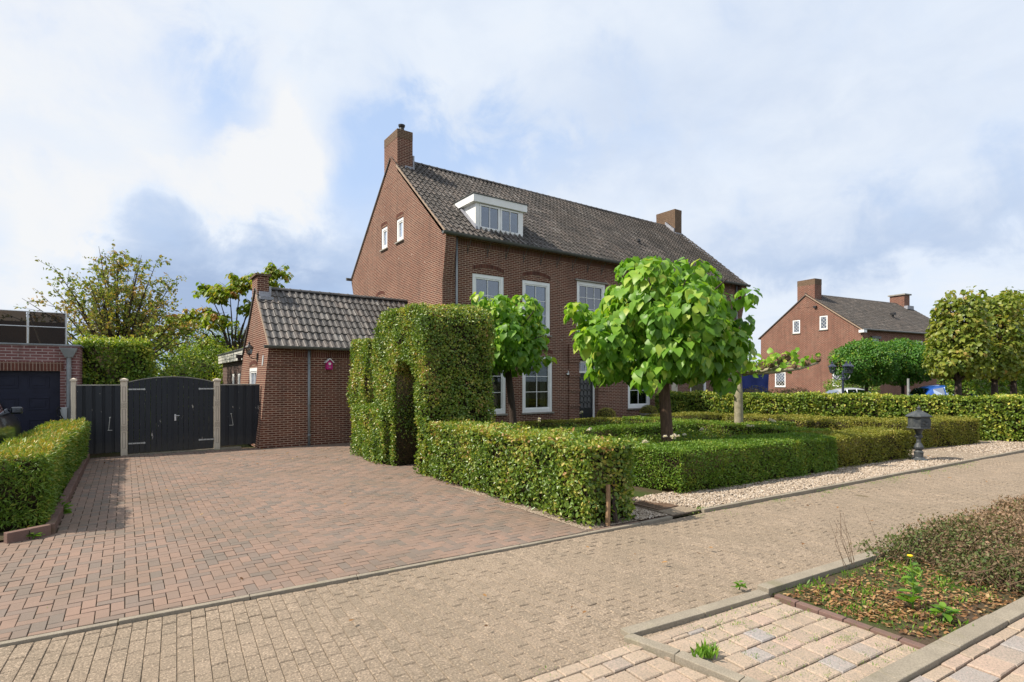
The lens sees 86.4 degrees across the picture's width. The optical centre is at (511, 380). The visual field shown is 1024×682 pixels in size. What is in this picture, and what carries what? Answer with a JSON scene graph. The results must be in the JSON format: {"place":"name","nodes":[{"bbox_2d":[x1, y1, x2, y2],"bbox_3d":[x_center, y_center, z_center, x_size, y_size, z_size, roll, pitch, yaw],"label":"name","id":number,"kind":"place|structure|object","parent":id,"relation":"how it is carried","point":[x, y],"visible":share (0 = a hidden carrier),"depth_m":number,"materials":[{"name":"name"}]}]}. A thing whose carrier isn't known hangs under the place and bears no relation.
{"place":"outdoors","nodes":[
{"label":"outdoors","id":0,"kind":"place"},
{"bbox_2d":[0,475,72,539],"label":"yew bed","id":1,"kind":"object","parent":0,"point":[1,535],"visible":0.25,"depth_m":6.97,"materials":[{"name":"brown plant"}]},
{"bbox_2d":[0,441,65,532],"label":"yew hedge","id":2,"kind":"object","parent":1,"relation":"on","point":[30,483],"visible":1,"depth_m":7.15,"materials":[{"name":"green plant"}]},
{"bbox_2d":[0,417,91,498],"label":"yew hedge","id":3,"kind":"object","parent":1,"relation":"on","point":[71,436],"visible":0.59,"depth_m":10.43,"materials":[{"name":"green plant"}]},
{"bbox_2d":[0,443,700,641],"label":"driveway","id":4,"kind":"structure","parent":0,"point":[299,533],"depth_m":7.24,"materials":[{"name":"red brick"}]},
{"bbox_2d":[0,394,22,443],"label":"parked car","id":5,"kind":"object","parent":4,"relation":"on","point":[10,426],"visible":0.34,"depth_m":10.77,"materials":[{"name":"black paint"}]},
{"bbox_2d":[61,501,73,513],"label":"weed plant","id":6,"kind":"object","parent":4,"relation":"on","point":[68,510],"visible":0.52,"depth_m":8.20,"materials":[{"name":"green plant"}]},
{"bbox_2d":[70,378,76,418],"bbox_3d":[-11.176,0.968,13.895,0.140,2.065,0.140,0,0,-35],"label":"fence post","id":7,"kind":"object","parent":4,"relation":"on","point":[73,397],"visible":0.56,"depth_m":13.86,"materials":[{"name":"beige concrete"}]},
{"bbox_2d":[120,378,127,455],"bbox_3d":[-10.320,0.968,14.503,0.190,2.065,0.190,0,0,-35],"label":"fence post","id":8,"kind":"object","parent":4,"relation":"on","point":[124,417],"visible":0.97,"depth_m":14.45,"materials":[{"name":"beige concrete"}]},
{"bbox_2d":[76,384,119,453],"bbox_3d":[-10.743,1.004,14.175,0.910,1.792,0.145,0,0,-35],"label":"board fence","id":9,"kind":"object","parent":8,"relation":"attached to","point":[98,406],"visible":0.87,"depth_m":14.18,"materials":[{"name":"black wood"}]},
{"bbox_2d":[127,376,240,455],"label":"arched gate","id":10,"kind":"structure","parent":8,"relation":"attached to","point":[161,413],"depth_m":15.09,"materials":[{"name":"black wood"}]},
{"bbox_2d":[213,378,220,449],"bbox_3d":[-8.534,0.968,15.771,0.190,2.065,0.190,0,0,-35],"label":"fence post","id":11,"kind":"object","parent":4,"relation":"on","point":[216,413],"visible":1,"depth_m":15.70,"materials":[{"name":"beige concrete"}]},
{"bbox_2d":[220,384,259,445],"bbox_3d":[-8.028,1.004,16.103,1.050,1.792,0.145,0,0,-35],"label":"board fence","id":12,"kind":"object","parent":11,"relation":"attached to","point":[239,408],"visible":0.98,"depth_m":16.06,"materials":[{"name":"black wood"}]},
{"bbox_2d":[240,273,407,448],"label":"brick outbuilding","id":13,"kind":"structure","parent":4,"relation":"on","point":[296,338],"depth_m":17.07,"materials":[{"name":"brown brick"}]},
{"bbox_2d":[245,342,257,360],"bbox_3d":[-8.250,-0.899,17.260,0.393,0.638,0.230,0,0,-35],"label":"wall lantern","id":14,"kind":"object","parent":13,"relation":"attached to","point":[251,347],"depth_m":17.22,"materials":[{"name":"black metal"}]},
{"bbox_2d":[250,368,256,383],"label":"window","id":15,"kind":"structure","parent":13,"relation":"in","point":[253,371],"depth_m":17.97,"materials":[{"name":"white paint"}]},
{"bbox_2d":[324,358,333,369],"bbox_3d":[-5.704,-0.515,17.001,0.260,0.350,0.210,0,0,-35],"label":"birdhouse","id":16,"kind":"object","parent":13,"relation":"attached to","point":[328,362],"visible":1,"depth_m":16.95,"materials":[{"name":"paint"}]},
{"bbox_2d":[346,338,378,445],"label":"hedge column","id":17,"kind":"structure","parent":4,"relation":"on","point":[360,382],"depth_m":15.36,"materials":[{"name":"green plant"}]},
{"bbox_2d":[349,402,391,463],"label":"clipped hedge","id":18,"kind":"object","parent":4,"relation":"on","point":[370,426],"visible":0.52,"depth_m":13.49,"materials":[{"name":"green plant"}]},
{"bbox_2d":[368,302,495,475],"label":"hedge arch","id":19,"kind":"structure","parent":4,"relation":"on","point":[433,363],"depth_m":12.08,"materials":[{"name":"green plant"}]},
{"bbox_2d":[454,487,657,529],"bbox_3d":[0.602,1.994,9.171,1.600,0.001,3.740,0,0,-35],"label":"hedge foot bed","id":20,"kind":"object","parent":4,"relation":"on","point":[562,519],"visible":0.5,"depth_m":7.98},
{"bbox_2d":[422,415,636,528],"bbox_3d":[-0.041,1.384,9.634,1.114,1.298,5.216,0,0,-35],"label":"clipped hedge","id":21,"kind":"object","parent":20,"relation":"on","point":[571,473],"visible":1,"depth_m":8.41,"materials":[{"name":"green plant"}]},
{"bbox_2d":[605,484,610,525],"bbox_3d":[1.325,1.720,7.525,0.067,0.565,0.105,0,0,26],"label":"hedge stake","id":22,"kind":"object","parent":20,"relation":"on","point":[607,511],"visible":1,"depth_m":7.50,"materials":[{"name":"brown wood"}]},
{"bbox_2d":[633,496,700,515],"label":"drain slab","id":23,"kind":"structure","parent":4,"relation":"on","point":[678,510],"depth_m":8.29,"materials":[{"name":"concrete"}]},
{"bbox_2d":[633,499,677,509],"bbox_3d":[2.257,1.971,8.654,0.460,0.016,0.560,0,0,-35],"label":"drain grate","id":24,"kind":"object","parent":23,"relation":"on","point":[655,505],"visible":0.94,"depth_m":8.62,"materials":[{"name":"metal"}]},
{"bbox_2d":[90,432,699,518],"bbox_3d":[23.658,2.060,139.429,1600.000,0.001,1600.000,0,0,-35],"label":"ground","id":25,"kind":"structure","parent":0,"point":[119,453],"depth_m":15.35,"materials":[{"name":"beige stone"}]},
{"bbox_2d":[0,309,83,432],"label":"brick garage","id":26,"kind":"structure","parent":25,"relation":"on","point":[41,363],"depth_m":14.07,"materials":[{"name":"brown brick"}]},
{"bbox_2d":[0,371,59,432],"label":"sectional door","id":27,"kind":"structure","parent":26,"relation":"in","point":[37,392],"depth_m":13.96,"materials":[{"name":"blue paint"}]},
{"bbox_2d":[4,454,89,543],"bbox_3d":[-8.494,1.949,10.284,0.488,0.170,8.588,0,0,-35],"label":"bed edging","id":28,"kind":"object","parent":25,"relation":"on","point":[50,527],"visible":0.76,"depth_m":7.27,"materials":[{"name":"brick"}]},
{"bbox_2d":[13,240,203,362],"bbox_3d":[-15.225,-1.488,20.830,5.881,6.976,6.165,0,0,-12],"label":"garden tree","id":29,"kind":"object","parent":25,"relation":"on","point":[138,322],"visible":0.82,"depth_m":19.94,"materials":[{"name":"green plant"}]},
{"bbox_2d":[71,333,155,448],"bbox_3d":[-12.030,0.355,16.496,2.116,3.441,2.138,0,0,-35],"label":"clipped hedge","id":30,"kind":"object","parent":25,"relation":"on","point":[105,360],"visible":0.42,"depth_m":15.83,"materials":[{"name":"green plant"}]},
{"bbox_2d":[153,349,215,431],"bbox_3d":[-13.141,0.487,21.109,3.360,3.443,3.567,0,0,-35],"label":"garden shrub","id":31,"kind":"object","parent":25,"relation":"on","point":[189,372],"visible":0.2,"depth_m":21.00,"materials":[{"name":"green plant"}]},
{"bbox_2d":[153,333,231,382],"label":"garden shrub","id":32,"kind":"object","parent":25,"relation":"on","point":[211,372],"visible":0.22,"depth_m":25.61,"materials":[{"name":"green plant"}]},
{"bbox_2d":[167,320,244,360],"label":"garden shrub","id":33,"kind":"object","parent":25,"relation":"on","point":[238,330],"visible":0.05,"depth_m":33.05,"materials":[{"name":"plant"}]},
{"bbox_2d":[148,260,293,368],"bbox_3d":[-15.899,-2.216,29.259,8.230,8.432,3.927,0,0,-3],"label":"magnolia tree","id":34,"kind":"object","parent":25,"relation":"on","point":[218,294],"visible":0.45,"depth_m":29.38,"materials":[{"name":"green plant"}]},
{"bbox_2d":[210,344,242,383],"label":"garden shrub","id":35,"kind":"object","parent":25,"relation":"on","point":[220,366],"depth_m":25.72,"materials":[{"name":"green plant"}]},
{"bbox_2d":[217,348,242,383],"bbox_3d":[-9.405,0.420,23.614,5.500,3.160,6.600,0,0,-35],"label":"flat roof extension","id":36,"kind":"object","parent":25,"relation":"on","point":[231,361],"visible":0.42,"depth_m":22.30,"materials":[{"name":"brick"}]},
{"bbox_2d":[0,516,672,647],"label":"driveway kerb","id":37,"kind":"structure","parent":25,"relation":"on","point":[121,621],"depth_m":5.20,"materials":[{"name":"concrete"}]},
{"bbox_2d":[624,634,760,681],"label":"bay kerb","id":38,"kind":"structure","parent":25,"relation":"on","point":[690,661],"depth_m":3.90,"materials":[{"name":"concrete"}]},
{"bbox_2d":[620,589,768,635],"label":"bay kerb","id":39,"kind":"structure","parent":25,"relation":"on","point":[670,620],"depth_m":4.63,"materials":[{"name":"concrete"}]},
{"bbox_2d":[742,374,768,392],"bbox_3d":[14.616,0.588,33.725,3.668,2.816,1.860,0,0,-15],"label":"covered trailer","id":40,"kind":"object","parent":25,"relation":"on","point":[748,380],"visible":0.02,"depth_m":32.92,"materials":[{"name":"blue fabric"}]},
{"bbox_2d":[742,385,785,393],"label":"garden shrub","id":41,"kind":"object","parent":25,"relation":"on","point":[755,390],"visible":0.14,"depth_m":31.00,"materials":[{"name":"green plant"}]},
{"bbox_2d":[778,387,825,397],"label":"garden shrub","id":42,"kind":"object","parent":25,"relation":"on","point":[789,390],"visible":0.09,"depth_m":31.80,"materials":[{"name":"green plant"}]},
{"bbox_2d":[826,388,871,398],"bbox_3d":[23.486,1.244,36.978,4.300,1.512,2.050,0,0,0],"label":"parked car","id":43,"kind":"object","parent":25,"relation":"on","point":[849,390],"visible":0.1,"depth_m":36.31,"materials":[{"name":"silver metal"}]},
{"bbox_2d":[758,278,942,394],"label":"brick house","id":44,"kind":"structure","parent":25,"relation":"on","point":[813,320],"depth_m":56.70,"materials":[{"name":"brown brick"}]},
{"bbox_2d":[775,372,785,387],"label":"window","id":45,"kind":"structure","parent":44,"relation":"in","point":[779,377],"depth_m":59.67,"materials":[{"name":"white paint"}]},
{"bbox_2d":[793,320,800,333],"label":"window","id":46,"kind":"structure","parent":44,"relation":"in","point":[796,323],"depth_m":57.98,"materials":[{"name":"white paint"}]},
{"bbox_2d":[818,315,827,330],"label":"window","id":47,"kind":"structure","parent":44,"relation":"in","point":[823,319],"depth_m":55.23,"materials":[{"name":"white paint"}]},
{"bbox_2d":[774,594,926,648],"bbox_3d":[2.800,2.049,4.581,0.079,0.105,1.226,0,0,-32],"label":"bed edging","id":48,"kind":"object","parent":25,"relation":"on","point":[804,606],"visible":0.38,"depth_m":4.58,"materials":[{"name":"brick"}]},
{"bbox_2d":[822,378,880,392],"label":"garden shrub","id":49,"kind":"object","parent":25,"relation":"on","point":[836,384],"visible":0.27,"depth_m":38.05,"materials":[{"name":"green plant"}]},
{"bbox_2d":[701,449,1023,512],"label":"garden kerb","id":50,"kind":"structure","parent":25,"relation":"on","point":[768,498],"depth_m":10.28,"materials":[{"name":"concrete"}]},
{"bbox_2d":[827,337,902,392],"bbox_3d":[21.462,-0.325,32.929,4.344,4.656,3.965,0,0,-35],"label":"acacia tree","id":51,"kind":"object","parent":25,"relation":"on","point":[867,364],"visible":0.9,"depth_m":32.04,"materials":[{"name":"green plant"}]},
{"bbox_2d":[757,504,1021,595],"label":"bay kerb","id":52,"kind":"structure","parent":25,"relation":"on","point":[771,587],"depth_m":5.58,"materials":[{"name":"concrete"}]},
{"bbox_2d":[878,337,936,394],"bbox_3d":[24.162,-0.360,33.703,3.789,4.726,3.889,0,0,-35],"label":"acacia tree","id":53,"kind":"object","parent":25,"relation":"on","point":[913,371],"visible":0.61,"depth_m":32.66,"materials":[{"name":"green plant"}]},
{"bbox_2d":[857,597,1023,681],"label":"bay kerb","id":54,"kind":"structure","parent":25,"relation":"on","point":[923,660],"depth_m":4.06,"materials":[{"name":"concrete"}]},
{"bbox_2d":[909,385,977,395],"bbox_3d":[25.867,1.124,32.029,4.600,1.752,2.150,0,0,0],"label":"parked car","id":55,"kind":"object","parent":25,"relation":"on","point":[935,389],"visible":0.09,"depth_m":31.38,"materials":[{"name":"blue paint"}]},
{"bbox_2d":[936,377,1023,396],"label":"clipped hedge","id":56,"kind":"object","parent":25,"relation":"on","point":[978,387],"visible":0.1,"depth_m":31.52,"materials":[{"name":"green plant"}]},
{"bbox_2d":[0,452,1023,681],"bbox_3d":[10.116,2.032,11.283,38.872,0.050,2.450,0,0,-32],"label":"road","id":57,"kind":"structure","parent":0,"point":[425,623],"depth_m":4.92,"materials":[{"name":"beige brick"}]},
{"bbox_2d":[47,461,977,681],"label":"weeds","id":58,"kind":"object","parent":57,"relation":"on","point":[792,602],"visible":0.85,"depth_m":4.44,"materials":[{"name":"green plant"}]},
{"bbox_2d":[731,580,747,589],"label":"weed plant","id":59,"kind":"object","parent":57,"relation":"on","point":[740,585],"visible":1,"depth_m":5.20,"materials":[{"name":"green plant"}]},
{"bbox_2d":[0,0,1023,374],"label":"sky","id":60,"kind":"structure","parent":0,"point":[868,149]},
{"bbox_2d":[626,486,666,497],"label":"garden soil","id":61,"kind":"structure","parent":0,"point":[640,491],"depth_m":9.71,"materials":[{"name":"green plant"}]},
{"bbox_2d":[469,291,556,424],"bbox_3d":[-0.358,-0.301,16.692,3.039,4.621,3.245,0,0,20],"label":"catalpa tree","id":62,"kind":"object","parent":61,"relation":"on","point":[520,342],"visible":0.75,"depth_m":15.90,"materials":[{"name":"green plant"}]},
{"bbox_2d":[346,124,750,422],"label":"brick house","id":63,"kind":"structure","parent":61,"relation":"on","point":[434,235],"depth_m":21.59,"materials":[{"name":"brown brick"}]},
{"bbox_2d":[379,227,387,251],"bbox_3d":[-5.261,-5.853,22.570,0.190,0.955,0.720,0,0,-35],"label":"window","id":64,"kind":"structure","parent":63,"relation":"in","point":[384,231],"depth_m":22.66,"materials":[{"name":"white paint"}]},
{"bbox_2d":[395,217,403,243],"bbox_3d":[-4.352,-5.853,21.290,0.190,0.955,0.740,0,0,-35],"label":"window","id":65,"kind":"structure","parent":63,"relation":"in","point":[400,221],"depth_m":21.41,"materials":[{"name":"white paint"}]},
{"bbox_2d":[472,273,503,302],"bbox_3d":[-0.879,-2.755,19.568,1.340,2.030,0.090,0,0,-35],"label":"window","id":66,"kind":"structure","parent":63,"relation":"in","point":[491,286],"depth_m":19.56,"materials":[{"name":"white paint"}]},
{"bbox_2d":[487,369,507,415],"bbox_3d":[-0.987,0.177,19.780,1.550,2.195,0.740,0,0,-35],"label":"window","id":67,"kind":"structure","parent":63,"relation":"in","point":[499,386],"depth_m":19.94,"materials":[{"name":"white paint"}]},
{"bbox_2d":[522,280,551,336],"bbox_3d":[0.922,-2.728,20.797,1.440,2.085,0.190,0,0,-35],"label":"window","id":68,"kind":"structure","parent":63,"relation":"in","point":[540,291],"depth_m":21.02,"materials":[{"name":"white paint"}]},
{"bbox_2d":[521,356,553,414],"bbox_3d":[0.807,0.177,21.053,1.550,2.195,0.740,0,0,-35],"label":"window","id":69,"kind":"structure","parent":63,"relation":"in","point":[536,388],"depth_m":21.20,"materials":[{"name":"white paint"}]},
{"bbox_2d":[579,373,592,417],"bbox_3d":[3.011,0.710,22.449,0.840,2.020,0.074,0,0,-35],"label":"front door","id":70,"kind":"structure","parent":63,"relation":"in","point":[586,389],"depth_m":22.44,"materials":[{"name":"black paint"}]},
{"bbox_2d":[577,281,604,331],"bbox_3d":[3.231,-2.910,22.485,1.600,2.220,0.090,0,0,-35],"label":"window","id":71,"kind":"structure","parent":63,"relation":"in","point":[591,294],"depth_m":22.52,"materials":[{"name":"white paint"}]},
{"bbox_2d":[627,386,649,409],"bbox_3d":[5.614,0.177,24.128,1.550,2.195,0.190,0,0,-35],"label":"window","id":72,"kind":"structure","parent":63,"relation":"in","point":[635,400],"depth_m":24.09,"materials":[{"name":"white paint"}]},
{"bbox_2d":[672,383,677,391],"bbox_3d":[7.593,0.705,25.582,0.480,1.990,0.070,0,0,-35],"label":"side door","id":73,"kind":"structure","parent":63,"relation":"in","point":[674,388],"depth_m":25.56,"materials":[{"name":"beige paint"}]},
{"bbox_2d":[690,382,705,395],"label":"window","id":74,"kind":"structure","parent":63,"relation":"in","point":[699,387],"depth_m":26.74,"materials":[{"name":"white paint"}]},
{"bbox_2d":[496,416,624,428],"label":"box hedge","id":75,"kind":"object","parent":61,"relation":"on","point":[548,422],"visible":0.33,"depth_m":17.91,"materials":[{"name":"green plant"}]},
{"bbox_2d":[520,425,655,485],"bbox_3d":[0.623,1.591,13.048,1.060,0.859,6.606,0,0,-35],"label":"box hedge","id":76,"kind":"object","parent":61,"relation":"on","point":[638,443],"visible":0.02,"depth_m":10.90,"materials":[{"name":"green plant"}]},
{"bbox_2d":[522,419,657,428],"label":"rose bushes","id":77,"kind":"object","parent":61,"relation":"on","point":[600,423],"visible":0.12,"depth_m":17.13,"materials":[{"name":"green plant"}]},
{"bbox_2d":[596,407,616,417],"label":"shrub","id":78,"kind":"object","parent":61,"relation":"on","point":[604,412],"visible":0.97,"depth_m":20.61,"materials":[{"name":"green plant"}]},
{"bbox_2d":[534,420,697,440],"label":"box hedge","id":79,"kind":"object","parent":61,"relation":"on","point":[615,430],"visible":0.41,"depth_m":14.91,"materials":[{"name":"green plant"}]},
{"bbox_2d":[563,255,762,442],"bbox_3d":[3.449,-0.442,12.838,4.449,4.908,4.180,0,0,4],"label":"catalpa tree","id":80,"kind":"object","parent":61,"relation":"on","point":[662,326],"visible":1,"depth_m":11.80,"materials":[{"name":"green plant"}]},
{"bbox_2d":[645,411,724,420],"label":"box hedge","id":81,"kind":"object","parent":61,"relation":"on","point":[705,415],"visible":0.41,"depth_m":21.06,"materials":[{"name":"green plant"}]},
{"bbox_2d":[613,425,760,443],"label":"rose bushes","id":82,"kind":"object","parent":61,"relation":"on","point":[681,439],"visible":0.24,"depth_m":13.99,"materials":[{"name":"green plant"}]},
{"bbox_2d":[621,415,829,439],"bbox_3d":[5.919,1.590,16.291,1.033,0.873,6.487,0,0,-35],"label":"box hedge","id":83,"kind":"object","parent":61,"relation":"on","point":[757,428],"visible":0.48,"depth_m":15.46,"materials":[{"name":"green plant"}]},
{"bbox_2d":[632,431,838,492],"bbox_3d":[4.698,1.585,11.117,5.233,0.882,1.257,0,0,-31],"label":"box hedge","id":84,"kind":"object","parent":61,"relation":"on","point":[690,465],"visible":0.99,"depth_m":10.27,"materials":[{"name":"green plant"}]},
{"bbox_2d":[736,420,795,425],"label":"box hedge","id":85,"kind":"object","parent":61,"relation":"on","point":[785,423],"visible":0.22,"depth_m":16.15,"materials":[{"name":"green plant"}]},
{"bbox_2d":[731,347,836,422],"bbox_3d":[7.061,0.481,17.121,4.499,3.038,4.397,0,0,-35],"label":"plane tree","id":86,"kind":"object","parent":61,"relation":"on","point":[769,365],"visible":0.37,"depth_m":16.75,"materials":[{"name":"green plant"}]},
{"bbox_2d":[722,413,884,430],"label":"box hedge","id":87,"kind":"object","parent":61,"relation":"on","point":[824,422],"visible":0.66,"depth_m":18.12,"materials":[{"name":"green plant"}]},
{"bbox_2d":[653,390,1023,441],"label":"beech hedge","id":88,"kind":"object","parent":61,"relation":"on","point":[1001,416],"visible":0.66,"depth_m":19.62,"materials":[{"name":"green plant"}]},
{"bbox_2d":[795,426,912,467],"bbox_3d":[8.401,1.601,13.393,3.739,0.848,1.172,0,0,-29],"label":"box hedge","id":89,"kind":"object","parent":61,"relation":"on","point":[863,445],"visible":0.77,"depth_m":13.05,"materials":[{"name":"green plant"}]},
{"bbox_2d":[921,286,996,395],"bbox_3d":[17.519,-0.827,21.333,2.305,5.662,2.386,0,0,2],"label":"linden tree","id":90,"kind":"object","parent":61,"relation":"on","point":[959,352],"visible":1,"depth_m":20.88,"materials":[{"name":"green plant"}]},
{"bbox_2d":[640,405,657,416],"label":"shrub","id":91,"kind":"object","parent":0,"point":[646,410],"visible":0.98,"depth_m":22.76,"materials":[{"name":"green plant"}]},
{"bbox_2d":[522,597,1023,681],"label":"parking bay paving","id":92,"kind":"structure","parent":0,"point":[998,657],"depth_m":4.00,"materials":[{"name":"beige brick"}]},
{"bbox_2d":[626,440,1023,519],"bbox_3d":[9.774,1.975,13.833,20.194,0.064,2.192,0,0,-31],"label":"gravel","id":93,"kind":"structure","parent":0,"point":[752,490],"depth_m":10.59,"materials":[{"name":"beige gravel"}]},
{"bbox_2d":[95,448,986,625],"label":"fallen leaves","id":94,"kind":"object","parent":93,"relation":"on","point":[584,611],"visible":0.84,"depth_m":9.81,"materials":[{"name":"brown plant"}]},
{"bbox_2d":[849,414,979,448],"bbox_3d":[12.609,1.564,16.855,4.497,0.932,1.544,0,0,-22],"label":"box hedge","id":95,"kind":"object","parent":93,"relation":"on","point":[946,430],"visible":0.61,"depth_m":16.43,"materials":[{"name":"green plant"}]},
{"bbox_2d":[905,405,931,460],"bbox_3d":[10.092,1.297,13.526,0.536,1.366,0.428,0,0,-11],"label":"mailbox","id":96,"kind":"object","parent":93,"relation":"on","point":[919,421],"visible":1,"depth_m":13.44,"materials":[{"name":"grey metal"}]},
{"bbox_2d":[984,286,1023,394],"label":"linden tree","id":97,"kind":"object","parent":93,"relation":"on","point":[1013,386],"visible":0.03,"depth_m":24.28,"materials":[{"name":"green plant"}]},
{"bbox_2d":[828,361,854,394],"bbox_3d":[15.169,0.565,25.076,1.078,2.870,1.012,0,0,-35],"label":"lamp post","id":98,"kind":"object","parent":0,"point":[847,366],"visible":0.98,"depth_m":24.97,"materials":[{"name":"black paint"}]},
{"bbox_2d":[773,532,1023,644],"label":"planting bed","id":99,"kind":"object","parent":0,"point":[926,640],"visible":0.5,"depth_m":5.08,"materials":[{"name":"brown soil"}]},
{"bbox_2d":[690,558,1003,658],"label":"grass tufts","id":100,"kind":"object","parent":99,"relation":"on","point":[704,650],"visible":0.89,"depth_m":5.10,"materials":[{"name":"green plant"}]},
{"bbox_2d":[783,558,1023,637],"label":"fallen leaves","id":101,"kind":"object","parent":99,"relation":"on","point":[918,606],"visible":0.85,"depth_m":4.97,"materials":[{"name":"brown plant"}]},
{"bbox_2d":[895,554,923,608],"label":"weed plant","id":102,"kind":"object","parent":99,"relation":"on","point":[912,582],"visible":1,"depth_m":4.79,"materials":[{"name":"green plant"}]},
{"bbox_2d":[829,494,1023,596],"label":"shrub","id":103,"kind":"object","parent":99,"relation":"on","point":[1005,520],"visible":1,"depth_m":6.01,"materials":[{"name":"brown plant"}]},
{"bbox_2d":[928,602,961,621],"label":"weed plant","id":104,"kind":"object","parent":99,"relation":"on","point":[939,609],"visible":1,"depth_m":4.53,"materials":[{"name":"green plant"}]},
{"bbox_2d":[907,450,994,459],"bbox_3d":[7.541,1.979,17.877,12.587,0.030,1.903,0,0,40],"label":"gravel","id":105,"kind":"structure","parent":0,"point":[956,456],"depth_m":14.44,"materials":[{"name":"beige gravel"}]},
{"bbox_2d":[973,289,1023,395],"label":"linden tree","id":106,"kind":"object","parent":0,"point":[1007,355],"visible":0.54,"depth_m":22.10,"materials":[{"name":"green plant"}]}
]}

